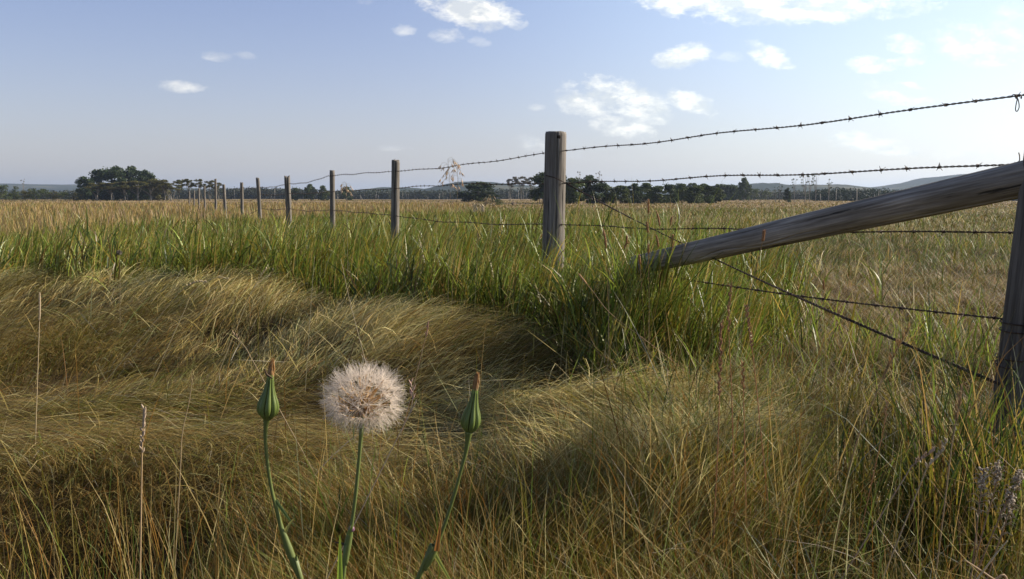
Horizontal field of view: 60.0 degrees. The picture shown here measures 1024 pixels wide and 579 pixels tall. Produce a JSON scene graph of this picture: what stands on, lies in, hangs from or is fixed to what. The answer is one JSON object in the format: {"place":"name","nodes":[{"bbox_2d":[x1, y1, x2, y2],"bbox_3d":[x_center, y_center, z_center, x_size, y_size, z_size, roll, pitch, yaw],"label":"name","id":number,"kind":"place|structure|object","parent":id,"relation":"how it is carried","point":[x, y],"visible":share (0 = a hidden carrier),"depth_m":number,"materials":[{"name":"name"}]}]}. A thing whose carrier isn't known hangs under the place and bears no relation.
{"place":"outdoors","nodes":[
{"label":"outdoors","id":0,"kind":"place"},
{"bbox_2d":[0,183,247,195],"bbox_3d":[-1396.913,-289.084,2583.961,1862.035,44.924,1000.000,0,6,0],"label":"hills","id":1,"kind":"structure","parent":0,"point":[61,188],"depth_m":2321.03,"materials":[{"name":"grey"}]},
{"bbox_2d":[0,198,1023,578],"bbox_3d":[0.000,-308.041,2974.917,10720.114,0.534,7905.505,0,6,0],"label":"ground","id":2,"kind":"structure","parent":0,"point":[96,518],"depth_m":3.13,"materials":[{"name":"beige plant"}]},
{"bbox_2d":[0,185,11,200],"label":"tree","id":3,"kind":"object","parent":2,"relation":"on","point":[4,190],"visible":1,"depth_m":218.85,"materials":[{"name":"green plant"}]},
{"bbox_2d":[17,190,33,200],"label":"shrub","id":4,"kind":"object","parent":2,"relation":"on","point":[25,193],"visible":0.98,"depth_m":230.39,"materials":[{"name":"green plant"}]},
{"bbox_2d":[27,188,41,200],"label":"shrub","id":5,"kind":"object","parent":2,"relation":"on","point":[33,193],"visible":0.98,"depth_m":230.70,"materials":[{"name":"green plant"}]},
{"bbox_2d":[35,292,40,447],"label":"grass stalk","id":6,"kind":"object","parent":2,"relation":"on","point":[39,301],"depth_m":3.04,"materials":[{"name":"plant"}]},
{"bbox_2d":[72,176,102,200],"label":"tree","id":7,"kind":"object","parent":2,"relation":"on","point":[84,181],"visible":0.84,"depth_m":247.16,"materials":[{"name":"green plant"}]},
{"bbox_2d":[84,182,108,200],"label":"leafy tree","id":8,"kind":"object","parent":2,"relation":"on","point":[97,188],"visible":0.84,"depth_m":233.15,"materials":[{"name":"green plant"}]},
{"bbox_2d":[84,166,115,200],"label":"tree","id":9,"kind":"object","parent":2,"relation":"on","point":[96,176],"visible":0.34,"depth_m":258.51,"materials":[{"name":"green plant"}]},
{"bbox_2d":[94,183,117,200],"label":"leafy tree","id":10,"kind":"object","parent":2,"relation":"on","point":[108,187],"visible":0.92,"depth_m":231.75,"materials":[{"name":"green plant"}]},
{"bbox_2d":[0,187,222,199],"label":"woods","id":11,"kind":"object","parent":2,"relation":"on","point":[184,194],"visible":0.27,"depth_m":422.80,"materials":[{"name":"green plant"}]},
{"bbox_2d":[101,165,136,200],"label":"tree","id":12,"kind":"object","parent":2,"relation":"on","point":[112,173],"visible":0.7,"depth_m":254.30,"materials":[{"name":"green plant"}]},
{"bbox_2d":[114,181,133,200],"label":"leafy tree","id":13,"kind":"object","parent":2,"relation":"on","point":[121,186],"visible":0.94,"depth_m":231.95,"materials":[{"name":"green plant"}]},
{"bbox_2d":[120,165,143,200],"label":"tree","id":14,"kind":"object","parent":2,"relation":"on","point":[131,171],"visible":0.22,"depth_m":258.13,"materials":[{"name":"green plant"}]},
{"bbox_2d":[122,180,145,200],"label":"leafy tree","id":15,"kind":"object","parent":2,"relation":"on","point":[136,182],"visible":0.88,"depth_m":232.32,"materials":[{"name":"green plant"}]},
{"bbox_2d":[139,404,145,578],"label":"grass stalk","id":16,"kind":"object","parent":2,"relation":"on","point":[142,430],"depth_m":1.33,"materials":[{"name":"plant"}]},
{"bbox_2d":[131,169,155,200],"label":"tree","id":17,"kind":"object","parent":2,"relation":"on","point":[144,175],"visible":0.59,"depth_m":251.47,"materials":[{"name":"green plant"}]},
{"bbox_2d":[134,181,161,200],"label":"leafy tree","id":18,"kind":"object","parent":2,"relation":"on","point":[147,184],"visible":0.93,"depth_m":232.70,"materials":[{"name":"green plant"}]},
{"bbox_2d":[102,280,206,384],"bbox_3d":[-1.681,0.254,4.048,0.597,0.601,0.006,0,6,0],"label":"grass stalk","id":19,"kind":"object","parent":2,"relation":"on","point":[156,320],"depth_m":4.03,"materials":[{"name":"plant"}]},
{"bbox_2d":[147,178,170,199],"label":"tree","id":20,"kind":"object","parent":2,"relation":"on","point":[155,195],"visible":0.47,"depth_m":247.58,"materials":[{"name":"green plant"}]},
{"bbox_2d":[151,179,180,199],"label":"leafy tree","id":21,"kind":"object","parent":2,"relation":"on","point":[163,181],"visible":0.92,"depth_m":232.76,"materials":[{"name":"green plant"}]},
{"bbox_2d":[160,183,181,200],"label":"leafy tree","id":22,"kind":"object","parent":2,"relation":"on","point":[171,188],"visible":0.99,"depth_m":233.23,"materials":[{"name":"green plant"}]},
{"bbox_2d":[174,379,192,574],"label":"grass stalk","id":23,"kind":"object","parent":2,"relation":"on","point":[179,479],"depth_m":1.95,"materials":[{"name":"plant"}]},
{"bbox_2d":[140,276,228,406],"bbox_3d":[-1.458,0.232,3.945,0.415,0.592,0.006,0,6,0],"label":"grass stalk","id":24,"kind":"object","parent":2,"relation":"on","point":[178,323],"depth_m":3.94,"materials":[{"name":"plant"}]},
{"bbox_2d":[181,179,193,199],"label":"slender tree","id":25,"kind":"object","parent":2,"relation":"on","point":[188,182],"visible":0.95,"depth_m":237.98,"materials":[{"name":"green plant"}]},
{"bbox_2d":[190,179,207,199],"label":"slender tree","id":26,"kind":"object","parent":2,"relation":"on","point":[199,184],"visible":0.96,"depth_m":237.89,"materials":[{"name":"green plant"}]},
{"bbox_2d":[202,180,213,199],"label":"slender tree","id":27,"kind":"object","parent":2,"relation":"on","point":[210,183],"visible":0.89,"depth_m":238.02,"materials":[{"name":"green plant"}]},
{"bbox_2d":[214,179,216,208],"bbox_3d":[-11.637,-3.410,34.835,0.096,1.885,0.095,1,6,0],"label":"fence post","id":28,"kind":"object","parent":2,"relation":"on","point":[215,190],"visible":0.62,"depth_m":34.77,"materials":[{"name":"grey wood"}]},
{"bbox_2d":[222,184,226,216],"bbox_3d":[-9.666,-2.746,29.877,0.101,1.591,0.104,-2,6,0],"label":"fence post","id":29,"kind":"object","parent":2,"relation":"on","point":[224,196],"visible":0.59,"depth_m":29.81,"materials":[{"name":"grey wood"}]},
{"bbox_2d":[209,267,266,395],"bbox_3d":[-1.193,0.196,3.841,0.279,0.591,0.006,0,6,0],"label":"grass stalk","id":30,"kind":"object","parent":2,"relation":"on","point":[235,330],"depth_m":3.84,"materials":[{"name":"plant"}]},
{"bbox_2d":[240,182,243,216],"bbox_3d":[-7.429,-2.167,24.408,0.091,1.568,0.090,1,6,0],"label":"fence post","id":31,"kind":"object","parent":2,"relation":"on","point":[241,198],"visible":0.54,"depth_m":24.34,"materials":[{"name":"grey wood"}]},
{"bbox_2d":[256,177,261,218],"bbox_3d":[-5.837,-1.788,20.527,0.091,1.617,0.090,-2,6,0],"label":"fence post","id":32,"kind":"object","parent":2,"relation":"on","point":[258,196],"visible":0.62,"depth_m":20.46,"materials":[{"name":"grey wood"}]},
{"bbox_2d":[232,330,314,473],"bbox_3d":[-0.685,0.389,2.655,0.290,0.542,0.005,0,6,0],"label":"grass stalk","id":33,"kind":"object","parent":2,"relation":"on","point":[265,383],"depth_m":2.64,"materials":[{"name":"plant"}]},
{"bbox_2d":[211,186,339,198],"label":"woods","id":34,"kind":"object","parent":2,"relation":"on","point":[248,193],"visible":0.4,"depth_m":430.69,"materials":[{"name":"green plant"}]},
{"bbox_2d":[257,358,303,578],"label":"salsify bud","id":35,"kind":"object","parent":2,"relation":"on","point":[268,407],"visible":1,"depth_m":0.92,"materials":[{"name":"green plant"}]},
{"bbox_2d":[284,175,291,226],"bbox_3d":[-4.111,-1.325,16.351,0.111,1.557,0.114,-1,6,0],"label":"fence post","id":36,"kind":"object","parent":2,"relation":"on","point":[287,192],"visible":0.46,"depth_m":16.28,"materials":[{"name":"grey wood"}]},
{"bbox_2d":[212,92,1023,189],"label":"barbed wire","id":37,"kind":"object","parent":36,"relation":"attached to","point":[1016,96],"visible":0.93,"depth_m":3.64,"materials":[{"name":"grey metal"}]},
{"bbox_2d":[291,187,301,199],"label":"tree","id":38,"kind":"object","parent":2,"relation":"on","point":[294,190],"visible":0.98,"depth_m":297.38,"materials":[{"name":"green plant"}]},
{"bbox_2d":[304,256,314,398],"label":"grass stalk","id":39,"kind":"object","parent":2,"relation":"on","point":[309,328],"depth_m":3.84,"materials":[{"name":"plant"}]},
{"bbox_2d":[303,184,316,199],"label":"tree","id":40,"kind":"object","parent":2,"relation":"on","point":[308,188],"visible":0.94,"depth_m":297.59,"materials":[{"name":"green plant"}]},
{"bbox_2d":[316,185,329,199],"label":"tree","id":41,"kind":"object","parent":2,"relation":"on","point":[323,189],"visible":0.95,"depth_m":297.46,"materials":[{"name":"green plant"}]},
{"bbox_2d":[330,170,334,229],"bbox_3d":[-2.563,-0.931,12.671,0.077,1.534,0.077,1,6,0],"label":"fence post","id":42,"kind":"object","parent":2,"relation":"on","point":[332,196],"visible":0.48,"depth_m":12.60,"materials":[{"name":"grey wood"}]},
{"bbox_2d":[340,187,352,199],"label":"tree","id":43,"kind":"object","parent":2,"relation":"on","point":[349,197],"visible":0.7,"depth_m":297.80,"materials":[{"name":"green plant"}]},
{"bbox_2d":[340,182,353,300],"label":"grass stalk","id":44,"kind":"object","parent":2,"relation":"on","point":[346,199],"depth_m":5.96,"materials":[{"name":"plant"}]},
{"bbox_2d":[316,356,408,578],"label":"salsify seed head","id":45,"kind":"object","parent":2,"relation":"on","point":[361,407],"visible":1,"depth_m":0.91},
{"bbox_2d":[327,378,416,578],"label":"grass stalk","id":46,"kind":"object","parent":2,"relation":"on","point":[412,389],"depth_m":1.28,"materials":[{"name":"plant"}]},
{"bbox_2d":[391,159,399,242],"bbox_3d":[-1.234,-0.591,9.339,0.093,1.547,0.094,1,6,0],"label":"fence post","id":47,"kind":"object","parent":2,"relation":"on","point":[395,179],"visible":0.45,"depth_m":9.27,"materials":[{"name":"grey wood"}]},
{"bbox_2d":[391,321,428,473],"bbox_3d":[-0.313,0.357,2.651,0.136,0.534,0.005,0,6,0],"label":"grass stalk","id":48,"kind":"object","parent":2,"relation":"on","point":[413,386],"depth_m":2.64,"materials":[{"name":"plant"}]},
{"bbox_2d":[335,187,541,199],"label":"woods","id":49,"kind":"object","parent":2,"relation":"on","point":[424,195],"visible":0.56,"depth_m":420.42,"materials":[{"name":"green plant"}]},
{"bbox_2d":[438,157,456,329],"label":"grass stalk","id":50,"kind":"object","parent":2,"relation":"on","point":[446,172],"depth_m":4.57,"materials":[{"name":"plant"}]},
{"bbox_2d":[415,372,480,578],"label":"salsify bud","id":51,"kind":"object","parent":2,"relation":"on","point":[470,421],"visible":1,"depth_m":0.92,"materials":[{"name":"green plant"}]},
{"bbox_2d":[0,194,905,391],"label":"green grass","id":52,"kind":"structure","parent":2,"relation":"on","point":[420,253],"depth_m":6.34,"materials":[{"name":"green plant"}]},
{"bbox_2d":[447,161,464,327],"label":"grass stalk","id":53,"kind":"object","parent":2,"relation":"on","point":[458,166],"depth_m":4.57,"materials":[{"name":"plant"}]},
{"bbox_2d":[453,181,498,201],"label":"tree","id":54,"kind":"object","parent":2,"relation":"on","point":[481,189],"visible":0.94,"depth_m":177.44,"materials":[{"name":"green plant"}]},
{"bbox_2d":[472,201,484,316],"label":"grass stalk","id":55,"kind":"object","parent":2,"relation":"on","point":[482,208],"depth_m":4.58,"materials":[{"name":"plant"}]},
{"bbox_2d":[483,194,495,300],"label":"grass stalk","id":56,"kind":"object","parent":2,"relation":"on","point":[486,201],"depth_m":4.98,"materials":[{"name":"plant"}]},
{"bbox_2d":[0,199,1016,299],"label":"field grass","id":57,"kind":"structure","parent":2,"relation":"on","point":[17,213],"depth_m":24.99,"materials":[{"name":"beige plant"}]},
{"bbox_2d":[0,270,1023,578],"bbox_3d":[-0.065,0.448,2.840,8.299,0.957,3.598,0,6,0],"label":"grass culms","id":58,"kind":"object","parent":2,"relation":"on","point":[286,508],"depth_m":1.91,"materials":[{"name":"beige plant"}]},
{"bbox_2d":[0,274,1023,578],"bbox_3d":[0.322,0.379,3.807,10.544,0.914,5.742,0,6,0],"label":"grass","id":59,"kind":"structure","parent":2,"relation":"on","point":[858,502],"depth_m":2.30,"materials":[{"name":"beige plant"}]},
{"bbox_2d":[512,176,527,197],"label":"bare tree","id":60,"kind":"object","parent":2,"relation":"on","point":[521,177],"visible":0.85,"depth_m":213.46,"materials":[{"name":"green plant"}]},
{"bbox_2d":[527,172,543,201],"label":"tree","id":61,"kind":"object","parent":2,"relation":"on","point":[535,193],"visible":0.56,"depth_m":138.31,"materials":[{"name":"green plant"}]},
{"bbox_2d":[542,131,565,286],"bbox_3d":[0.260,-0.210,5.608,0.144,1.558,0.148,1,6,0],"label":"fence post","id":62,"kind":"object","parent":2,"relation":"on","point":[555,157],"visible":0.51,"depth_m":5.51,"materials":[{"name":"grey wood"}]},
{"bbox_2d":[218,153,1019,204],"bbox_3d":[-6.397,-2.228,21.970,0.043,0.369,42.082,-2,6,-22],"label":"barbed wire","id":63,"kind":"object","parent":62,"relation":"attached to","point":[906,168],"visible":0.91,"depth_m":3.77,"materials":[{"name":"grey metal"}]},
{"bbox_2d":[237,208,1012,235],"bbox_3d":[-6.405,-1.966,21.994,0.031,0.443,42.082,-2,6,-22],"label":"barbed wire","id":64,"kind":"object","parent":62,"relation":"attached to","point":[913,231],"visible":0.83,"depth_m":4.15,"materials":[{"name":"metal"}]},
{"bbox_2d":[565,177,586,203],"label":"tree","id":65,"kind":"object","parent":2,"relation":"on","point":[571,195],"visible":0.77,"depth_m":136.24,"materials":[{"name":"green plant"}]},
{"bbox_2d":[580,175,608,203],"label":"tree","id":66,"kind":"object","parent":2,"relation":"on","point":[590,189],"visible":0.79,"depth_m":138.20,"materials":[{"name":"green plant"}]},
{"bbox_2d":[602,229,610,367],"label":"grass stalk","id":67,"kind":"object","parent":2,"relation":"on","point":[604,235],"depth_m":3.71,"materials":[{"name":"plant"}]},
{"bbox_2d":[600,184,616,202],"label":"tree","id":68,"kind":"object","parent":2,"relation":"on","point":[605,199],"visible":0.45,"depth_m":140.50,"materials":[{"name":"green plant"}]},
{"bbox_2d":[201,178,1023,578],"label":"grass shoots","id":69,"kind":"object","parent":2,"relation":"on","point":[989,452],"depth_m":2.32,"materials":[{"name":"green plant"}]},
{"bbox_2d":[609,185,631,203],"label":"leafy tree","id":70,"kind":"object","parent":2,"relation":"on","point":[624,199],"visible":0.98,"depth_m":138.68,"materials":[{"name":"green plant"}]},
{"bbox_2d":[620,183,645,202],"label":"leafy tree","id":71,"kind":"object","parent":2,"relation":"on","point":[635,190],"visible":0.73,"depth_m":144.56,"materials":[{"name":"green plant"}]},
{"bbox_2d":[638,254,647,379],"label":"grass stalk","id":72,"kind":"object","parent":2,"relation":"on","point":[639,257],"depth_m":3.62,"materials":[{"name":"plant"}]},
{"bbox_2d":[578,273,711,390],"bbox_3d":[0.552,0.200,3.339,0.615,0.527,0.009,0,6,0],"label":"grass stalk","id":73,"kind":"object","parent":2,"relation":"on","point":[582,278],"depth_m":3.33,"materials":[{"name":"plant"}]},
{"bbox_2d":[639,183,653,202],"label":"leafy tree","id":74,"kind":"object","parent":2,"relation":"on","point":[645,186],"visible":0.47,"depth_m":150.38,"materials":[{"name":"green plant"}]},
{"bbox_2d":[647,244,649,362],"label":"grass stalk","id":75,"kind":"object","parent":2,"relation":"on","point":[648,249],"depth_m":3.61,"materials":[{"name":"plant"}]},
{"bbox_2d":[645,185,669,203],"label":"leafy tree","id":76,"kind":"object","parent":2,"relation":"on","point":[655,196],"visible":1,"depth_m":138.85,"materials":[{"name":"green plant"}]},
{"bbox_2d":[661,184,682,202],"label":"leafy tree","id":77,"kind":"object","parent":2,"relation":"on","point":[670,188],"visible":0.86,"depth_m":144.22,"materials":[{"name":"green plant"}]},
{"bbox_2d":[671,184,687,202],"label":"leafy tree","id":78,"kind":"object","parent":2,"relation":"on","point":[681,188],"visible":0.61,"depth_m":150.30,"materials":[{"name":"green plant"}]},
{"bbox_2d":[683,185,703,203],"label":"leafy tree","id":79,"kind":"object","parent":2,"relation":"on","point":[695,197],"visible":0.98,"depth_m":138.70,"materials":[{"name":"green plant"}]},
{"bbox_2d":[700,184,714,202],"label":"leafy tree","id":80,"kind":"object","parent":2,"relation":"on","point":[706,190],"visible":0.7,"depth_m":144.70,"materials":[{"name":"green plant"}]},
{"bbox_2d":[712,319,723,573],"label":"grass stalk","id":81,"kind":"object","parent":2,"relation":"on","point":[721,352],"depth_m":1.88,"materials":[{"name":"plant"}]},
{"bbox_2d":[709,187,726,202],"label":"leafy tree","id":82,"kind":"object","parent":2,"relation":"on","point":[718,197],"visible":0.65,"depth_m":150.63,"materials":[{"name":"green plant"}]},
{"bbox_2d":[724,184,735,200],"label":"leafy tree","id":83,"kind":"object","parent":2,"relation":"on","point":[727,192],"visible":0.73,"depth_m":257.16,"materials":[{"name":"green plant"}]},
{"bbox_2d":[726,282,735,566],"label":"grass stalk","id":84,"kind":"object","parent":2,"relation":"on","point":[728,306],"depth_m":1.98,"materials":[{"name":"plant"}]},
{"bbox_2d":[734,177,752,200],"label":"tree","id":85,"kind":"object","parent":2,"relation":"on","point":[740,190],"visible":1,"depth_m":237.89,"materials":[{"name":"green plant"}]},
{"bbox_2d":[741,361,747,575],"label":"grass stalk","id":86,"kind":"object","parent":2,"relation":"on","point":[742,371],"depth_m":1.84,"materials":[{"name":"plant"}]},
{"bbox_2d":[723,229,765,411],"bbox_3d":[0.746,0.206,2.937,0.167,0.811,0.012,0,6,0],"label":"grass stalk","id":87,"kind":"object","parent":2,"relation":"on","point":[763,235],"depth_m":2.91,"materials":[{"name":"plant"}]},
{"bbox_2d":[744,304,773,553],"bbox_3d":[0.545,0.340,1.946,0.088,0.622,0.006,0,6,0],"label":"grass stalk","id":88,"kind":"object","parent":2,"relation":"on","point":[749,328],"depth_m":1.93,"materials":[{"name":"plant"}]},
{"bbox_2d":[737,188,819,199],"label":"woods","id":89,"kind":"object","parent":2,"relation":"on","point":[801,195],"visible":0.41,"depth_m":332.63,"materials":[{"name":"green plant"}]},
{"bbox_2d":[783,188,791,201],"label":"thin tree","id":90,"kind":"object","parent":2,"relation":"on","point":[787,197],"visible":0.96,"depth_m":183.81,"materials":[{"name":"green plant"}]},
{"bbox_2d":[827,321,909,577],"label":"grass stalk","id":91,"kind":"object","parent":2,"relation":"on","point":[899,342],"depth_m":1.78,"materials":[{"name":"plant"}]},
{"bbox_2d":[850,399,888,578],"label":"grass stalk","id":92,"kind":"object","parent":2,"relation":"on","point":[885,409],"depth_m":1.85,"materials":[{"name":"plant"}]},
{"bbox_2d":[841,446,934,578],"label":"grass stalk","id":93,"kind":"object","parent":2,"relation":"on","point":[930,452],"depth_m":1.65,"materials":[{"name":"plant"}]},
{"bbox_2d":[807,187,1017,200],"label":"woods","id":94,"kind":"object","parent":2,"relation":"on","point":[844,194],"visible":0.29,"depth_m":232.84,"materials":[{"name":"green plant"}]},
{"bbox_2d":[882,437,947,578],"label":"grass stalk","id":95,"kind":"object","parent":2,"relation":"on","point":[938,453],"depth_m":1.54,"materials":[{"name":"plant"}]},
{"bbox_2d":[934,384,962,578],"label":"grass stalk","id":96,"kind":"object","parent":2,"relation":"on","point":[958,406],"depth_m":1.64,"materials":[{"name":"plant"}]},
{"bbox_2d":[968,467,990,577],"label":"flower stalk","id":97,"kind":"object","parent":2,"relation":"on","point":[983,484],"depth_m":1.49,"materials":[{"name":"plant"}]},
{"bbox_2d":[964,560,1007,578],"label":"grass stalk","id":98,"kind":"object","parent":2,"relation":"on","point":[999,576],"depth_m":1.40,"materials":[{"name":"plant"}]},
{"bbox_2d":[969,459,1007,578],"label":"flower stalk","id":99,"kind":"object","parent":2,"relation":"on","point":[997,472],"depth_m":1.49,"materials":[{"name":"plant"}]},
{"bbox_2d":[976,540,1007,578],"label":"grass stalk","id":100,"kind":"object","parent":2,"relation":"on","point":[987,565],"depth_m":1.40,"materials":[{"name":"plant"}]},
{"bbox_2d":[973,469,1023,578],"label":"dried flower stalk","id":101,"kind":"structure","parent":2,"relation":"on","point":[1019,475],"depth_m":1.49,"materials":[{"name":"plant"}]},
{"bbox_2d":[986,489,1021,578],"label":"flower stalk","id":102,"kind":"object","parent":2,"relation":"on","point":[1012,500],"depth_m":1.50,"materials":[{"name":"plant"}]},
{"bbox_2d":[987,155,1023,486],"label":"fence post","id":103,"kind":"object","parent":2,"relation":"on","point":[1013,311],"visible":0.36,"depth_m":2.50,"materials":[{"name":"grey wood"}]},
{"bbox_2d":[545,175,1022,384],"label":"brace wire","id":104,"kind":"object","parent":103,"relation":"attached to","point":[880,333],"visible":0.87,"depth_m":3.04,"materials":[{"name":"grey metal"}]},
{"bbox_2d":[560,262,1023,333],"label":"barbed wire","id":105,"kind":"object","parent":103,"relation":"attached to","point":[899,308],"visible":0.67,"depth_m":3.02,"materials":[{"name":"grey metal"}]},
{"bbox_2d":[629,160,1023,274],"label":"brace log","id":106,"kind":"object","parent":103,"relation":"attached to","point":[1002,183],"visible":0.86,"depth_m":3.03,"materials":[{"name":"grey wood"}]},
{"bbox_2d":[0,0,1023,197],"label":"sky","id":107,"kind":"structure","parent":0,"point":[230,92],"materials":[{"name":"blue"}]},
{"bbox_2d":[353,181,672,196],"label":"hills","id":108,"kind":"structure","parent":0,"point":[462,188],"depth_m":1306.45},
{"bbox_2d":[736,183,896,194],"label":"hills","id":109,"kind":"structure","parent":0,"point":[766,186],"depth_m":1209.95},
{"bbox_2d":[873,174,964,189],"bbox_3d":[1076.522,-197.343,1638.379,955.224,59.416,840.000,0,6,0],"label":"hills","id":110,"kind":"structure","parent":0,"point":[911,183],"depth_m":1625.60,"materials":[{"name":"grey"}]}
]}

